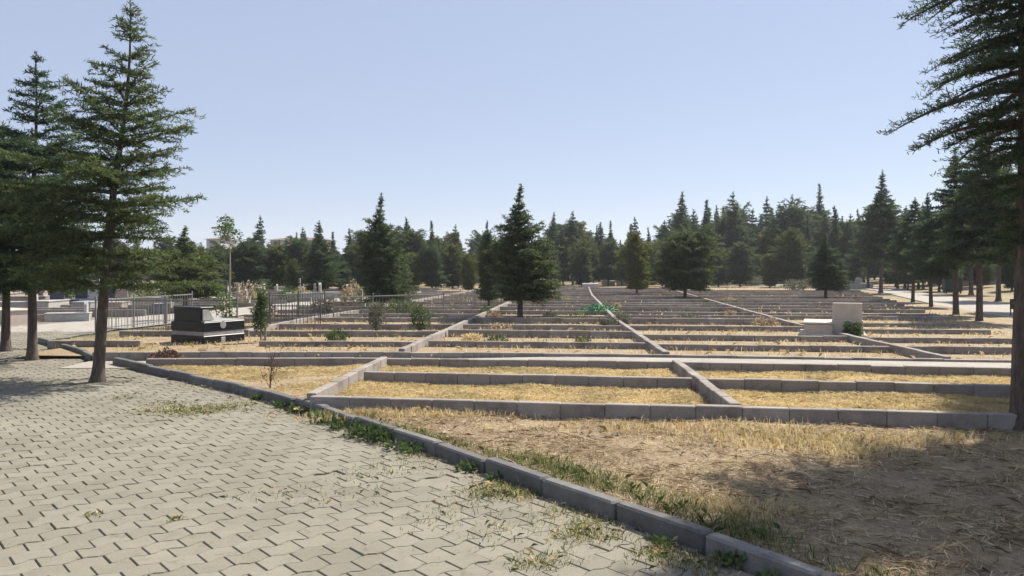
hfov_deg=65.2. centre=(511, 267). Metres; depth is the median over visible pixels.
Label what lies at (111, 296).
grave
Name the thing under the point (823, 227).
conifer tree
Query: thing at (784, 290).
block wall
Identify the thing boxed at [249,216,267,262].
conifer tree
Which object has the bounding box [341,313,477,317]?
block wall
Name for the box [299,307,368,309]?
block wall
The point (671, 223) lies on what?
conifer tree
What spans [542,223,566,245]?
conifer tree
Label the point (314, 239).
conifer tree
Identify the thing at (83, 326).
path
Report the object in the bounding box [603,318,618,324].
weed clump
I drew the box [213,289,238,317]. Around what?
young tree
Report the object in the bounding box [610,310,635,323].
bush
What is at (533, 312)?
block wall
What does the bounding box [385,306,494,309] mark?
block wall
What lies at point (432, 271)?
conifer tree
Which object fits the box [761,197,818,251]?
conifer tree
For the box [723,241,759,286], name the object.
conifer tree
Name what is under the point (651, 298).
block wall
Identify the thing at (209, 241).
apartment building
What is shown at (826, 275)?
cedar tree
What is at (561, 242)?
conifer tree
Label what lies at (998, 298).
cedar tree
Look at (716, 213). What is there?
conifer tree
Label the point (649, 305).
block wall
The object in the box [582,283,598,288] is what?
slab
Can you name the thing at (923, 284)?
cedar tree
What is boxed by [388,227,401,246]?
conifer tree
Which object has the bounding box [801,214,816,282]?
conifer tree
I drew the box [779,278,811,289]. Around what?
bush
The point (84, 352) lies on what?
kerb
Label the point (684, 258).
cedar tree
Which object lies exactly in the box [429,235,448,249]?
conifer tree
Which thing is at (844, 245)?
cedar tree
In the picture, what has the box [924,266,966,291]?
broad tree
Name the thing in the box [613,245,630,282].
conifer tree
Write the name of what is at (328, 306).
bush
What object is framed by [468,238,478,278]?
conifer tree
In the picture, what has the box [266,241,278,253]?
conifer tree
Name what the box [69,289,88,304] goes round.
grave
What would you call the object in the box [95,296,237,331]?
iron railing
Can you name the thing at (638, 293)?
block wall
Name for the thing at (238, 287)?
grave
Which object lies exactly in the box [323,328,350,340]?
bush
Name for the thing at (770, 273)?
conifer tree
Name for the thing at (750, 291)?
block wall
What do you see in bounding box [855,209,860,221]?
conifer tree
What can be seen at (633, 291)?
block wall
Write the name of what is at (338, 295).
block wall
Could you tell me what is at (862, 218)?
conifer tree
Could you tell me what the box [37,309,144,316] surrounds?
block wall
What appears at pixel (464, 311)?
block wall
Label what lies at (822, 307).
block wall
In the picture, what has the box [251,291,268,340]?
young tree
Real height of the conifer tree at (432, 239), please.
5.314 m
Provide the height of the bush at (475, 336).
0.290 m
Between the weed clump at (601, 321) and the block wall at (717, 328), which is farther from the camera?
the weed clump at (601, 321)
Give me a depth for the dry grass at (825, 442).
7.18 m
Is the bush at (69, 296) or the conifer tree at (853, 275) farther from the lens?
the conifer tree at (853, 275)
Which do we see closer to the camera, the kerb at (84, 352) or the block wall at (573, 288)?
the kerb at (84, 352)
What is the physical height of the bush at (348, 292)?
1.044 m
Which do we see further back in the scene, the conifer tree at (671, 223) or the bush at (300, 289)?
the conifer tree at (671, 223)
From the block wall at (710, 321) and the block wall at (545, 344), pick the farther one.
the block wall at (710, 321)
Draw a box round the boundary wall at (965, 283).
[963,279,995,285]
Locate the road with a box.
[719,284,1012,317]
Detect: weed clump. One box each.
[479,306,491,314]
[481,322,514,329]
[486,300,502,304]
[488,310,501,316]
[542,310,557,317]
[563,310,587,317]
[599,318,611,324]
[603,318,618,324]
[612,302,621,306]
[674,313,700,317]
[724,309,735,315]
[750,316,778,325]
[753,319,780,325]
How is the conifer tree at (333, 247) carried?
on the ground at (989, 293)
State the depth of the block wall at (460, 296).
40.77 m
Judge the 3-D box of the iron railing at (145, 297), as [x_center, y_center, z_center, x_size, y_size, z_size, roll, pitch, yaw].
[-9.900,1.130,21.875,0.035,0.880,4.327,0,0,8]
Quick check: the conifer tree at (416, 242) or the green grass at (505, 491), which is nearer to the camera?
the green grass at (505, 491)
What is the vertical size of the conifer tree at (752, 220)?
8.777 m
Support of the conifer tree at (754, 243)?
on the ground at (989, 293)
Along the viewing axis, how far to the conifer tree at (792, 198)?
91.53 m
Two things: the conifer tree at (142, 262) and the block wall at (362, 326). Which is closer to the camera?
the block wall at (362, 326)
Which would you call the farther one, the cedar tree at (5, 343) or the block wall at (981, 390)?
the cedar tree at (5, 343)
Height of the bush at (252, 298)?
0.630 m
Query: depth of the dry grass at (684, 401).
10.11 m
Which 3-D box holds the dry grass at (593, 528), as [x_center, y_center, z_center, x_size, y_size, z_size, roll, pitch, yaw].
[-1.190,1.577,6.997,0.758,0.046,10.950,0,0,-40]
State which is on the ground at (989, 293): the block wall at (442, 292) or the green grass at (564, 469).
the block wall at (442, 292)
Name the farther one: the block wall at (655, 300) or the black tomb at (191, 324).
the block wall at (655, 300)
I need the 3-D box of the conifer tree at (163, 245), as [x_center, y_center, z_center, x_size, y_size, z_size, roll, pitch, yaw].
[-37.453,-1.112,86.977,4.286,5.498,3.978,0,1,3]
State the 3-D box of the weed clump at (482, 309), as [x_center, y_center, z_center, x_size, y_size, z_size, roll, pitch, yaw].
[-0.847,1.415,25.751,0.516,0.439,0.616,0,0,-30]
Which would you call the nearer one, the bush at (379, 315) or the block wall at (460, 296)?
the bush at (379, 315)
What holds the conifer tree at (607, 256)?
on the ground at (989, 293)
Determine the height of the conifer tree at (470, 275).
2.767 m
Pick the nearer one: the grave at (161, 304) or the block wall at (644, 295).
the grave at (161, 304)
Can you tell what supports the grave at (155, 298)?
on the ground at (989, 293)
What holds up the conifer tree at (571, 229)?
on the ground at (989, 293)
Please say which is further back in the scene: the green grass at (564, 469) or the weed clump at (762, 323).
the weed clump at (762, 323)
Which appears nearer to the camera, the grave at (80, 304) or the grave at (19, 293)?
the grave at (80, 304)
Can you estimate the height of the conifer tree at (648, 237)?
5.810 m
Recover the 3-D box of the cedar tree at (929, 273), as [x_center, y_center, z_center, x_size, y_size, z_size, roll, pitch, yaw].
[16.782,-0.659,31.882,2.378,4.779,2.760,-1,0,14]
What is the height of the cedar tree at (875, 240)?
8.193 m
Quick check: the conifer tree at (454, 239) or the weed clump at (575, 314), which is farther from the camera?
the conifer tree at (454, 239)
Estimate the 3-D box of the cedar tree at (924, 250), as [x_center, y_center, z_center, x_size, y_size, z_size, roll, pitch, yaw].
[14.562,-1.082,26.617,3.188,5.659,3.101,0,1,26]
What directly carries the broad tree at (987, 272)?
on the ground at (989, 293)
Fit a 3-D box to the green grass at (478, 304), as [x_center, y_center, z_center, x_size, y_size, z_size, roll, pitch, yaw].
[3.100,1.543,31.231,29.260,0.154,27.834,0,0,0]
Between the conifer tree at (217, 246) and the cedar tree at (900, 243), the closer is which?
the cedar tree at (900, 243)
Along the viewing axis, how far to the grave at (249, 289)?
47.13 m
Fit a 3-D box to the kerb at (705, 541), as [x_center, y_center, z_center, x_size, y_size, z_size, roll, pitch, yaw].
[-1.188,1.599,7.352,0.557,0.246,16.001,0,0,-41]
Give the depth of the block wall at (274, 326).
22.99 m
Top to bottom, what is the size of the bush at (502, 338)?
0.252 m
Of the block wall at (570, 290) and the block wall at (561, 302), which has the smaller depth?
the block wall at (561, 302)
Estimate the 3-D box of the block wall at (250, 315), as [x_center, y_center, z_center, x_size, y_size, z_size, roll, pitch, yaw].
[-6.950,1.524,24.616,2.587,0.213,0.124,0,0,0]
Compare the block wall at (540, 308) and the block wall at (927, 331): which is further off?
the block wall at (540, 308)
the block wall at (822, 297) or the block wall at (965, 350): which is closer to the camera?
the block wall at (965, 350)
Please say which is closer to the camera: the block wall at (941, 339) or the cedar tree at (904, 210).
the block wall at (941, 339)
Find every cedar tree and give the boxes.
[0,0,227,382]
[0,51,157,360]
[0,120,96,351]
[148,225,227,305]
[221,238,274,287]
[282,257,303,291]
[302,225,348,290]
[332,254,352,289]
[352,192,419,308]
[471,229,504,305]
[476,221,490,273]
[480,183,564,316]
[569,235,600,276]
[614,230,655,292]
[645,223,727,297]
[768,226,814,281]
[803,233,851,298]
[829,220,856,280]
[842,218,887,287]
[844,169,908,292]
[876,0,1023,431]
[881,197,943,301]
[884,217,900,287]
[887,205,908,287]
[897,152,995,314]
[903,192,963,306]
[919,203,924,288]
[921,136,1016,320]
[962,265,975,294]
[985,151,1016,301]
[997,76,1017,213]
[998,49,1023,117]
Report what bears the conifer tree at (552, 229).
on the ground at (989, 293)
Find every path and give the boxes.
[0,286,462,331]
[61,357,1010,367]
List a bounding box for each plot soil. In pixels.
[122,366,350,409]
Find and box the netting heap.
[573,303,618,314]
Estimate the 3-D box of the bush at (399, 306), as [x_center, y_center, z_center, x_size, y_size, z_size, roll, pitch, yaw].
[-3.680,1.317,26.460,1.328,0.638,1.574,0,0,43]
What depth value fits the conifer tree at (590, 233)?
95.81 m
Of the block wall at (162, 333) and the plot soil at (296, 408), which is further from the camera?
the block wall at (162, 333)
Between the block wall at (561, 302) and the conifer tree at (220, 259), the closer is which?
the block wall at (561, 302)
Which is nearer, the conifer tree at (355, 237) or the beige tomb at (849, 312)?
the beige tomb at (849, 312)
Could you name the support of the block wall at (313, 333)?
on the ground at (989, 293)
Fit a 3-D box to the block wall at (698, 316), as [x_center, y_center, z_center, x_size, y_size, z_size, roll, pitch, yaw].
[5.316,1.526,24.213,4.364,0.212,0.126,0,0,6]
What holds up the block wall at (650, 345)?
on the ground at (989, 293)
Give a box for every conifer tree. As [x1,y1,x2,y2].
[66,245,97,282]
[92,239,146,282]
[132,243,154,279]
[146,241,160,282]
[155,233,176,260]
[170,237,200,263]
[198,248,235,284]
[205,241,228,253]
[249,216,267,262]
[263,252,276,288]
[265,244,291,286]
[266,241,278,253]
[278,235,313,283]
[299,241,311,268]
[300,228,309,245]
[306,220,330,261]
[326,259,338,287]
[329,231,343,273]
[338,228,353,261]
[340,229,367,257]
[344,242,364,287]
[352,254,369,286]
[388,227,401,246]
[396,225,428,272]
[398,217,409,255]
[399,253,412,287]
[403,252,424,287]
[416,243,450,287]
[419,221,444,287]
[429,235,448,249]
[439,240,447,286]
[439,242,464,287]
[442,232,461,247]
[451,224,467,287]
[457,253,479,290]
[464,230,481,259]
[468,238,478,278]
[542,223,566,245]
[544,251,562,279]
[547,212,558,246]
[553,212,582,284]
[553,227,569,282]
[555,220,591,242]
[556,243,573,283]
[562,246,594,285]
[585,230,599,242]
[588,245,602,282]
[593,222,615,281]
[593,238,622,285]
[607,220,614,242]
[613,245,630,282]
[614,243,624,285]
[624,216,640,284]
[640,240,664,287]
[646,228,652,245]
[652,224,675,243]
[652,240,666,285]
[658,212,699,236]
[658,220,670,243]
[671,191,691,239]
[689,208,700,231]
[697,199,725,280]
[707,207,713,223]
[708,247,729,286]
[712,205,721,238]
[712,213,750,251]
[717,201,751,222]
[718,192,758,265]
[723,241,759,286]
[723,247,732,284]
[740,209,757,234]
[744,208,760,244]
[748,226,763,272]
[748,253,763,280]
[754,226,789,283]
[756,196,777,253]
[757,214,764,230]
[757,253,782,287]
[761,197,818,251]
[777,206,827,238]
[777,249,810,283]
[788,194,795,206]
[800,217,822,248]
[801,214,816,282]
[814,183,838,229]
[814,211,832,248]
[826,209,846,275]
[829,206,840,231]
[838,216,864,279]
[846,242,866,282]
[848,213,859,279]
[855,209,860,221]
[855,215,870,282]
[864,218,891,274]
[877,267,910,286]
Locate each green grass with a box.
[20,379,742,575]
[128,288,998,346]
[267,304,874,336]
[342,407,930,575]
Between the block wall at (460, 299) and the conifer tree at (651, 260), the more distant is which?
the conifer tree at (651, 260)
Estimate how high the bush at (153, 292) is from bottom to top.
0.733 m
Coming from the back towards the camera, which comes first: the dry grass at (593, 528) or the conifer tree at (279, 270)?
the conifer tree at (279, 270)
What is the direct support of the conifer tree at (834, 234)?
on the ground at (989, 293)
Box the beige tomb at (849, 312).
[799,303,866,336]
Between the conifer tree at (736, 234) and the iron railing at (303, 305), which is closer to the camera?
the iron railing at (303, 305)
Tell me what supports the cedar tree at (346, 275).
on the ground at (989, 293)
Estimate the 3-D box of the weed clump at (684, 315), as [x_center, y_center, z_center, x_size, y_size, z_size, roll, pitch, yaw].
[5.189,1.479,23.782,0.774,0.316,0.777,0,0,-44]
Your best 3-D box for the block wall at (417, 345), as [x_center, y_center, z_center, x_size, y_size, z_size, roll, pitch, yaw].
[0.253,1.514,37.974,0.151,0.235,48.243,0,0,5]
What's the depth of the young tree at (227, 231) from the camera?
25.80 m
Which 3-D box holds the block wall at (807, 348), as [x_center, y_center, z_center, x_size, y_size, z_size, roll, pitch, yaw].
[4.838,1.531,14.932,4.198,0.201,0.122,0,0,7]
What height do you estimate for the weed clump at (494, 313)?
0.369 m
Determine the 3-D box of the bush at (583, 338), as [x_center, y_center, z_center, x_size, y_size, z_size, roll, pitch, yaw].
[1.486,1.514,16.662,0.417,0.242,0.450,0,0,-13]
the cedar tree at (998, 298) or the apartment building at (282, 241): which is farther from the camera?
the apartment building at (282, 241)
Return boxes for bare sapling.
[258,347,283,387]
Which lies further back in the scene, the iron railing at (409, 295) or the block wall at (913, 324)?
the iron railing at (409, 295)
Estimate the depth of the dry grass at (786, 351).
16.57 m
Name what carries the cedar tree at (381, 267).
on the ground at (989, 293)
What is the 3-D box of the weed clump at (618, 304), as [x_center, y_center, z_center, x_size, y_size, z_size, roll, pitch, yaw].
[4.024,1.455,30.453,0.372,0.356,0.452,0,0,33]
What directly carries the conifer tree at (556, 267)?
on the ground at (989, 293)
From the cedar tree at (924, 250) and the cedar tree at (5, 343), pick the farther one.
the cedar tree at (924, 250)
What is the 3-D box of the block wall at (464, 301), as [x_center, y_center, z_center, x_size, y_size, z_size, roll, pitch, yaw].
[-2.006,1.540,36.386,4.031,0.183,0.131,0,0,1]
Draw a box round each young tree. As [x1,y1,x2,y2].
[211,214,242,317]
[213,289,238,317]
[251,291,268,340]
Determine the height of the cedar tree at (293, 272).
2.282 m
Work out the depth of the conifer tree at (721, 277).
68.98 m
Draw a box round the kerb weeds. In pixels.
[249,393,778,575]
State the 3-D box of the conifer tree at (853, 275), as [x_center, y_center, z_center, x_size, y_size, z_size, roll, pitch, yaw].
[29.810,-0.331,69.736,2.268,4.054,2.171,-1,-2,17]
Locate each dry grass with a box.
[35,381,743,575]
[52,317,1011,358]
[156,364,1010,412]
[157,381,749,575]
[219,286,969,318]
[220,405,1022,522]
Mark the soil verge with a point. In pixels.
(1017, 562)
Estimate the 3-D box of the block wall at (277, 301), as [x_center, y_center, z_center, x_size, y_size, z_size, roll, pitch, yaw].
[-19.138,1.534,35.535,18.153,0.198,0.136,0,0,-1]
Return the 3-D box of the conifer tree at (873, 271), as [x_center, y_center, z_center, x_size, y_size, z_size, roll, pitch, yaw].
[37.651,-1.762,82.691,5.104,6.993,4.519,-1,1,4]
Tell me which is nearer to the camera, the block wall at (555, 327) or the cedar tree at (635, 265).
the block wall at (555, 327)
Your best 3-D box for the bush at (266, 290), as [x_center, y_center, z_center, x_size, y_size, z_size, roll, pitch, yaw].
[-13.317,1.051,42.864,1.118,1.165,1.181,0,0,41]
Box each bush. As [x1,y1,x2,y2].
[65,289,74,298]
[128,291,145,299]
[138,280,157,295]
[144,290,163,296]
[148,346,183,357]
[232,280,257,302]
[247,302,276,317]
[251,290,264,299]
[253,277,273,291]
[271,280,281,288]
[274,284,302,302]
[290,284,309,292]
[306,298,337,313]
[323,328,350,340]
[338,284,355,305]
[346,279,359,295]
[352,286,370,303]
[366,299,387,330]
[385,299,421,313]
[392,292,416,308]
[407,302,432,330]
[460,332,482,340]
[484,335,510,340]
[573,336,592,341]
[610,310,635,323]
[746,275,761,284]
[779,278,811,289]
[841,321,864,335]
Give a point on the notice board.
(1011, 303)
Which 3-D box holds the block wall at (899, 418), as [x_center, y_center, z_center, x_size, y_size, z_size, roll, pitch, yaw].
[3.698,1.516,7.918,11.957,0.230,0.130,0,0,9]
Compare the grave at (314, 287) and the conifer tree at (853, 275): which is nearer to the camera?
the grave at (314, 287)
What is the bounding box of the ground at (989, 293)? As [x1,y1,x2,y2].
[57,258,1013,361]
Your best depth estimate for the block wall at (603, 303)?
33.21 m
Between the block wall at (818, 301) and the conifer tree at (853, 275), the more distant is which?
the conifer tree at (853, 275)
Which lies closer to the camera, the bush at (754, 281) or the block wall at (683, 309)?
the block wall at (683, 309)
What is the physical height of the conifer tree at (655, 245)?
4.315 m
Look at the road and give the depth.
38.07 m
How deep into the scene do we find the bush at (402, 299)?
28.57 m
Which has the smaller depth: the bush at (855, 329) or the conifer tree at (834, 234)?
the bush at (855, 329)
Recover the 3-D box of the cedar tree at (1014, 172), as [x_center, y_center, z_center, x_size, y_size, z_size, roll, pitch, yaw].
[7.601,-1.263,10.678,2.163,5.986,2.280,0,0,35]
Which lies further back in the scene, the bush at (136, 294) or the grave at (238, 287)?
the grave at (238, 287)
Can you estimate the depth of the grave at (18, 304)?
30.12 m
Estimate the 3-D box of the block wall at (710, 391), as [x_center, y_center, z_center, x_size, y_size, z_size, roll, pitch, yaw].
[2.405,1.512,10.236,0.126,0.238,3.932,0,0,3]
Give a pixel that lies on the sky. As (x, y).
(603, 111)
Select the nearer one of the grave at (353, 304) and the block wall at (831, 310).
the block wall at (831, 310)
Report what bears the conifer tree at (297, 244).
on the ground at (989, 293)
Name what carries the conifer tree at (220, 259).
on the ground at (989, 293)
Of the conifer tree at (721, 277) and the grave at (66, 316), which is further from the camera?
the conifer tree at (721, 277)
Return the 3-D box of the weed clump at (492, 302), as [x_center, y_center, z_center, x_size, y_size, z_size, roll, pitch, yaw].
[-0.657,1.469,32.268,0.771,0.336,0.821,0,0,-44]
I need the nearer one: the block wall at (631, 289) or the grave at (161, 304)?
the grave at (161, 304)
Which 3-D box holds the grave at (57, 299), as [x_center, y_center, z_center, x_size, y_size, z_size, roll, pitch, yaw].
[-17.795,1.136,30.742,0.808,0.981,1.741,0,0,-5]
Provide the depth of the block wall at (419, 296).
41.05 m
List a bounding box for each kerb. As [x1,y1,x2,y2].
[38,337,91,361]
[113,357,841,575]
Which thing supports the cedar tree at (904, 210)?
on the ground at (989, 293)
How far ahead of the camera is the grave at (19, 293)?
40.18 m
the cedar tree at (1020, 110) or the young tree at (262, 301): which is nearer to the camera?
the cedar tree at (1020, 110)
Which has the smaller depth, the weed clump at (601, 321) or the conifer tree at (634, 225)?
the weed clump at (601, 321)
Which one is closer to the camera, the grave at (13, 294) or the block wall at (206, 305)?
the block wall at (206, 305)
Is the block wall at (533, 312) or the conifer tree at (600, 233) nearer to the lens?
the block wall at (533, 312)
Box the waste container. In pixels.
[942,275,962,293]
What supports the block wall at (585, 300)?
on the ground at (989, 293)
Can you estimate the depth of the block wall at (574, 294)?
42.35 m
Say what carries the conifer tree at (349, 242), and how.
on the ground at (989, 293)
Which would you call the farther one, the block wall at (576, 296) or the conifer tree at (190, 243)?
the conifer tree at (190, 243)
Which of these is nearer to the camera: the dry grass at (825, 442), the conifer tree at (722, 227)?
the dry grass at (825, 442)
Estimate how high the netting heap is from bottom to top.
0.431 m
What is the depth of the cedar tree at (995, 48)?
7.73 m
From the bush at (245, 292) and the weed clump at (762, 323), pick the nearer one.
the weed clump at (762, 323)
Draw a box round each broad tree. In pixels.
[883,263,918,289]
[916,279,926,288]
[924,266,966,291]
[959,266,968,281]
[961,264,995,285]
[993,256,1014,289]
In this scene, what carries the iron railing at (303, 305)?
on the ground at (989, 293)
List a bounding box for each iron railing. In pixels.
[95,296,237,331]
[107,291,192,327]
[266,302,320,323]
[269,289,324,324]
[333,290,475,317]
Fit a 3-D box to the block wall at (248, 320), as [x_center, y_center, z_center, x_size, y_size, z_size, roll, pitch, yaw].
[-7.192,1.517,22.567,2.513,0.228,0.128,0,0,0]
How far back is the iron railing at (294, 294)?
22.70 m
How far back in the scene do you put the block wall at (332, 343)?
15.76 m
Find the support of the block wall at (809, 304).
on the ground at (989, 293)
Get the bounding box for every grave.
[0,291,17,297]
[0,291,49,300]
[0,294,37,307]
[0,307,27,324]
[14,290,24,295]
[26,290,69,307]
[44,302,92,321]
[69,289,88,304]
[70,289,98,307]
[108,290,131,307]
[109,288,117,298]
[139,297,180,302]
[152,297,173,307]
[198,280,228,307]
[231,289,250,302]
[234,283,256,295]
[241,281,265,291]
[274,279,301,289]
[285,283,323,300]
[297,283,318,292]
[325,284,347,296]
[326,289,365,306]
[602,276,614,285]
[616,280,628,285]
[847,283,859,288]
[855,277,873,287]
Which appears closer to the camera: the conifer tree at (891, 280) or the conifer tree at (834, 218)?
the conifer tree at (891, 280)
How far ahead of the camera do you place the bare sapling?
10.25 m
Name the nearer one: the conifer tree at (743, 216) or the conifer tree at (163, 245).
the conifer tree at (163, 245)
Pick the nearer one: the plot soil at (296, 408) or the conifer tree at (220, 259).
the plot soil at (296, 408)
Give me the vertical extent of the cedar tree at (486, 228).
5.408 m
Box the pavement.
[0,317,752,575]
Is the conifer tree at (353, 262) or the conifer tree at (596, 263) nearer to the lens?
the conifer tree at (353, 262)
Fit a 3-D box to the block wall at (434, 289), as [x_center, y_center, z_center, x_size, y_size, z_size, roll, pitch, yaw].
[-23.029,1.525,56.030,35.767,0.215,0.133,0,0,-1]
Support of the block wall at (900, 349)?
on the ground at (989, 293)
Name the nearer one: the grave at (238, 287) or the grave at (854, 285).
the grave at (238, 287)
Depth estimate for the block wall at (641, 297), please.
39.95 m
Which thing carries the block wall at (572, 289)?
on the ground at (989, 293)
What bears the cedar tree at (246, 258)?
on the ground at (989, 293)
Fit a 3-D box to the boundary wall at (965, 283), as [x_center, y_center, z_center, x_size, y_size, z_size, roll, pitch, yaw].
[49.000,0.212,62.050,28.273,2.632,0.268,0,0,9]
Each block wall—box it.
[0,297,311,301]
[0,300,285,304]
[25,294,352,297]
[37,307,173,312]
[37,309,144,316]
[37,314,91,320]
[47,340,141,348]
[61,304,223,309]
[92,351,1010,362]
[119,330,171,337]
[135,303,255,306]
[143,296,332,299]
[146,357,1010,376]
[167,325,259,328]
[238,318,299,322]
[244,288,479,335]
[244,314,323,317]
[249,330,438,336]
[250,288,438,290]
[259,341,414,346]
[269,289,428,291]
[277,309,349,313]
[279,323,452,329]
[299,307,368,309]
[307,357,386,399]
[310,395,1016,430]
[315,317,467,321]
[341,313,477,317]
[361,309,485,313]
[364,371,691,389]
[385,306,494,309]
[396,295,439,297]
[399,301,511,351]
[406,293,450,293]
[410,302,504,304]
[411,305,497,306]
[421,291,462,292]
[425,300,507,301]
[428,340,644,348]
[433,298,502,299]
[444,296,500,297]
[448,329,630,338]
[463,324,620,330]
[475,317,610,323]
[485,315,607,317]
[493,310,604,314]
[500,306,591,310]
[507,304,594,306]
[512,301,595,304]
[548,290,588,291]
[548,299,593,301]
[550,290,587,290]
[552,294,589,295]
[556,289,587,289]
[559,287,586,288]
[559,296,590,297]
[588,287,669,353]
[590,287,625,288]
[591,288,666,289]
[591,289,647,290]
[592,290,675,292]
[593,291,680,292]
[593,293,682,294]
[594,295,689,296]
[595,296,694,297]
[597,298,700,299]
[599,299,707,302]
[601,302,715,304]
[604,304,725,306]
[612,311,748,314]
[615,307,736,311]
[621,318,779,324]
[626,315,761,318]
[629,325,803,331]
[643,334,846,341]
[658,344,889,352]
[660,286,950,358]
[672,360,740,404]
[678,290,860,291]
[681,291,828,291]
[687,292,868,293]
[692,294,872,295]
[699,296,882,298]
[707,298,889,299]
[708,378,1009,398]
[714,300,896,302]
[722,302,904,305]
[736,306,913,308]
[747,309,924,312]
[763,313,936,315]
[770,315,948,320]
[796,322,969,327]
[863,329,990,334]
[864,337,1011,343]
[906,346,1011,354]
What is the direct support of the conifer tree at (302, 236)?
on the ground at (989, 293)
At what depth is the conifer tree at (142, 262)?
73.85 m
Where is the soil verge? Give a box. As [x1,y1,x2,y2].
[168,366,1023,575]
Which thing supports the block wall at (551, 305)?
on the ground at (989, 293)
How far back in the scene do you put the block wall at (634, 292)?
46.73 m
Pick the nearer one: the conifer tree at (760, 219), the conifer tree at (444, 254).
the conifer tree at (444, 254)
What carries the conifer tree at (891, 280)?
on the ground at (989, 293)
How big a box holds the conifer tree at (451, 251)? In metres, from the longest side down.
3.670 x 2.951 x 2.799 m
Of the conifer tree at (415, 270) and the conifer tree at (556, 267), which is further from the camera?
the conifer tree at (556, 267)
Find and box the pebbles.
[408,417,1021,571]
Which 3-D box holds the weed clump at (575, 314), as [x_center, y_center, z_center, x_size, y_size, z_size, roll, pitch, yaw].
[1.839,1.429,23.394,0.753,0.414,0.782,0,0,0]
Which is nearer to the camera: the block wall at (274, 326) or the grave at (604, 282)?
the block wall at (274, 326)
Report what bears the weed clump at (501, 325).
on the ground at (989, 293)
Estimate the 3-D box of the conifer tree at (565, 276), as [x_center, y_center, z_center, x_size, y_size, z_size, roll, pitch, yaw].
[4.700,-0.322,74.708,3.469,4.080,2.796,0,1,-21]
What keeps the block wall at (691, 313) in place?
on the ground at (989, 293)
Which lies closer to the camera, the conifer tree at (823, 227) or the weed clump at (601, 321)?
the weed clump at (601, 321)
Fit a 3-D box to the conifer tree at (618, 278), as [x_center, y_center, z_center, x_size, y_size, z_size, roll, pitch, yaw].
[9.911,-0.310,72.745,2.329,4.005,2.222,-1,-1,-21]
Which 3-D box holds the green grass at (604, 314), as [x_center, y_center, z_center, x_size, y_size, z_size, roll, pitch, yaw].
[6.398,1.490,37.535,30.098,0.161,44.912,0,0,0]
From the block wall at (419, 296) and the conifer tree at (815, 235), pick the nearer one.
the block wall at (419, 296)
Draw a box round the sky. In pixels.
[0,0,1017,255]
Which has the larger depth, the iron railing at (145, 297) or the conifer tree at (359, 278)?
the conifer tree at (359, 278)
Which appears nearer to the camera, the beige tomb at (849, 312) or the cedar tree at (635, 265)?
the beige tomb at (849, 312)
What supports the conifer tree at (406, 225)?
on the ground at (989, 293)
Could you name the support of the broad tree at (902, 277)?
on the ground at (989, 293)
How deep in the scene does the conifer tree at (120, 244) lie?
54.89 m
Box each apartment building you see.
[206,237,237,250]
[270,238,335,248]
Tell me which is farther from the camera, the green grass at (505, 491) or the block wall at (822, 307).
the block wall at (822, 307)
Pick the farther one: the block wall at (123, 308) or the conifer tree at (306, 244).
the conifer tree at (306, 244)
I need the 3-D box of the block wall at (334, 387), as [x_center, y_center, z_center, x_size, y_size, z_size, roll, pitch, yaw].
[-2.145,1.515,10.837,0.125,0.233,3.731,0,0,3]
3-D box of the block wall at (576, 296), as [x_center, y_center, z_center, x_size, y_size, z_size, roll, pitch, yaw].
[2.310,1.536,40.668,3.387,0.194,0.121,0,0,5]
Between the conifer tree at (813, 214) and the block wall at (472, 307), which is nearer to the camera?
the block wall at (472, 307)
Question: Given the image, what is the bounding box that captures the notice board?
[1010,299,1013,315]
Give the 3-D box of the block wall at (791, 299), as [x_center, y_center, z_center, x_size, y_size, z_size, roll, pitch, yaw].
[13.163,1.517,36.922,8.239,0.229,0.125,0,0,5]
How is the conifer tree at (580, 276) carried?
on the ground at (989, 293)
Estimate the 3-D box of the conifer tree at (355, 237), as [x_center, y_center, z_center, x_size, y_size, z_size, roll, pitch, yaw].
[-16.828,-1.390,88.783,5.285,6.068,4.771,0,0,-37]
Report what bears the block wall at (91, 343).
on the ground at (989, 293)
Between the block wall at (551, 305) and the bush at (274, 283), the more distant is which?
the bush at (274, 283)
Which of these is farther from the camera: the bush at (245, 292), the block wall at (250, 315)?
the bush at (245, 292)
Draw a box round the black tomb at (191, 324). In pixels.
[171,306,244,343]

